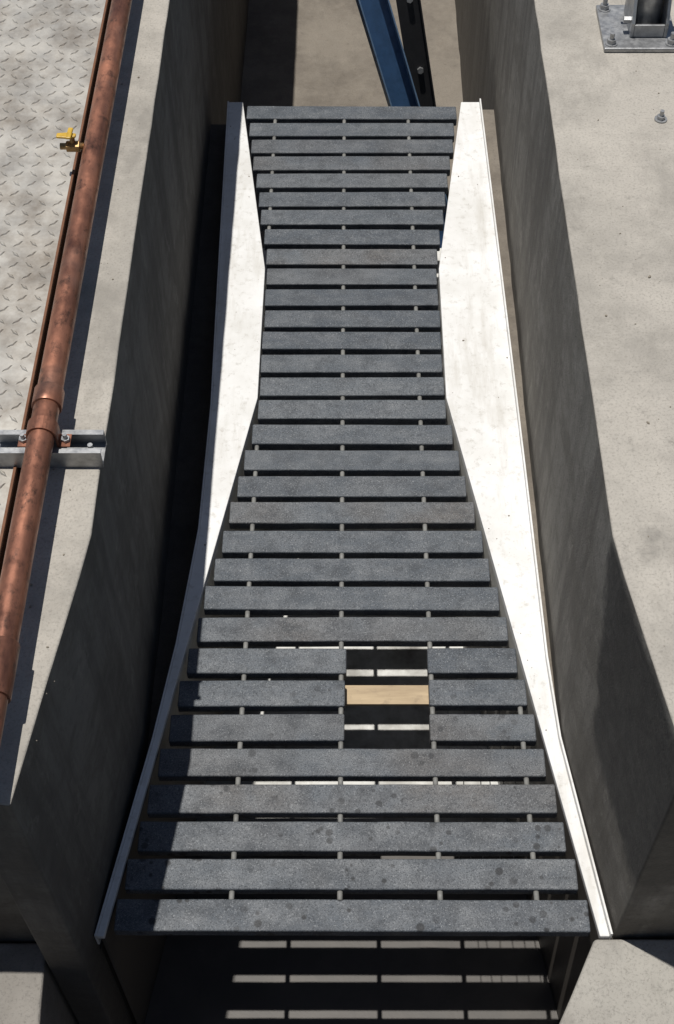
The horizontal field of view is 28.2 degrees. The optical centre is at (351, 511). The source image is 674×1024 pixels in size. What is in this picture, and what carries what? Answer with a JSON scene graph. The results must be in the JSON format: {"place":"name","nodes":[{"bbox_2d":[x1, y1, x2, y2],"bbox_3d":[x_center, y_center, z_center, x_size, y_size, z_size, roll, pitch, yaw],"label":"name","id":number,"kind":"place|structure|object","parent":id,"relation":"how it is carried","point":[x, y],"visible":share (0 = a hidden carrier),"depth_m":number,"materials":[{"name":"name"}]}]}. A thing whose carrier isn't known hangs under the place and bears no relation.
{"place":"outdoors","nodes":[
{"label":"outdoors","id":0,"kind":"place"},
{"bbox_2d":[205,0,559,1022],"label":"floor","id":1,"kind":"structure","parent":0,"point":[307,52],"depth_m":7.01,"materials":[{"name":"concrete"}]},
{"bbox_2d":[0,0,248,1023],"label":"wall","id":2,"kind":"structure","parent":1,"relation":"on","point":[80,706],"depth_m":3.34,"materials":[{"name":"concrete"}]},
{"bbox_2d":[0,415,106,467],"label":"pipe clamp bracket","id":3,"kind":"object","parent":2,"relation":"on","point":[79,448],"visible":0.87,"depth_m":2.99,"materials":[{"name":"grey metal"}]},
{"bbox_2d":[0,0,131,744],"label":"copper pipe","id":4,"kind":"object","parent":3,"relation":"on","point":[48,396],"visible":0.96,"depth_m":3.06,"materials":[{"name":"brown metal"}]},
{"bbox_2d":[56,127,83,151],"bbox_3d":[-0.742,-0.981,3.558,0.077,0.060,0.046,0,53,0],"label":"yellow handled valve","id":5,"kind":"object","parent":4,"relation":"attached to","point":[72,145],"visible":0.98,"depth_m":3.56,"materials":[{"name":"gold metal"}]},
{"bbox_2d":[360,0,446,247],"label":"web","id":6,"kind":"object","parent":1,"relation":"on","point":[387,48],"visible":0.44,"depth_m":5.54},
{"bbox_2d":[356,0,391,105],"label":"flange","id":7,"kind":"object","parent":6,"relation":"attached to","point":[371,45],"visible":0.44,"depth_m":5.51,"materials":[{"name":"blue metal"}]},
{"bbox_2d":[396,0,448,199],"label":"dark steel brace","id":8,"kind":"object","parent":1,"relation":"on","point":[412,27],"visible":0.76,"depth_m":5.59,"materials":[{"name":"metal"}]},
{"bbox_2d":[386,0,447,206],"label":"flange","id":9,"kind":"object","parent":8,"relation":"attached to","point":[404,56],"visible":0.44,"depth_m":5.53,"materials":[{"name":"blue metal"}]},
{"bbox_2d":[482,110,611,939],"bbox_3d":[0.564,-0.009,4.658,0.081,0.870,3.330,-1,53,-1],"label":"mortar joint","id":10,"kind":"object","parent":1,"relation":"on","point":[491,141],"visible":0.19,"depth_m":4.65,"materials":[{"name":"concrete"}]},
{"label":"upstream floor","id":11,"kind":"structure","parent":0,"visible":0},
{"bbox_2d":[0,943,78,1023],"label":"concrete wall","id":12,"kind":"structure","parent":11,"relation":"on","point":[31,992],"depth_m":3.25,"materials":[{"name":"grey concrete"}]},
{"bbox_2d":[94,98,612,1023],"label":"parshall flume","id":13,"kind":"object","parent":11,"relation":"on","point":[358,978],"visible":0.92,"depth_m":4.02,"materials":[{"name":"white plastic"}]},
{"bbox_2d":[114,106,590,935],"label":"slatted walkway","id":14,"kind":"structure","parent":13,"relation":"on","point":[352,204],"depth_m":3.83,"materials":[{"name":"grey plastic"}]},
{"bbox_2d":[29,47,670,1019],"bbox_3d":[0.233,-0.623,3.975,1.926,0.909,4.157,0,53,0],"label":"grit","id":15,"kind":"object","parent":14,"relation":"on","point":[257,341],"visible":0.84,"depth_m":3.38,"materials":[{"name":"stone"}]},
{"bbox_2d":[345,685,428,705],"bbox_3d":[0.102,0.511,3.733,0.265,0.012,0.060,0,53,0],"label":"wooden board","id":16,"kind":"object","parent":14,"relation":"attached to","point":[386,695],"visible":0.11,"depth_m":3.73,"materials":[{"name":"brown wood"}]},
{"bbox_2d":[447,711,527,858],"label":"hanging wires","id":17,"kind":"object","parent":14,"relation":"hanging from","point":[490,784],"visible":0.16,"depth_m":3.60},
{"bbox_2d":[455,0,673,939],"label":"concrete channel wall","id":18,"kind":"structure","parent":11,"relation":"on","point":[550,83],"depth_m":3.42,"materials":[{"name":"grey concrete"}]},
{"bbox_2d":[596,0,673,51],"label":"steel post","id":19,"kind":"object","parent":18,"relation":"on","point":[638,26],"visible":1,"depth_m":3.98,"materials":[{"name":"silver metal"}]},
{"bbox_2d":[654,109,666,123],"bbox_3d":[0.868,-1.112,3.764,0.036,0.030,0.036,0,53,0],"label":"anchor bolt","id":20,"kind":"object","parent":18,"relation":"on","point":[661,117],"visible":1,"depth_m":3.77,"materials":[{"name":"silver metal"}]},
{"bbox_2d":[559,940,673,1023],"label":"concrete wall","id":21,"kind":"structure","parent":11,"relation":"on","point":[621,981],"depth_m":3.21,"materials":[{"name":"grey concrete"}]},
{"bbox_3d":[-1.181,0.008,4.127,0.838,1.893,13.000,0,53,0],"label":"outer slab","id":22,"kind":"object","parent":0,"visible":0},
{"bbox_2d":[0,0,111,575],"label":"diamond plate cover","id":23,"kind":"object","parent":22,"relation":"on","point":[50,53],"visible":0.98,"depth_m":3.65,"materials":[{"name":"grey metal"}]}
]}

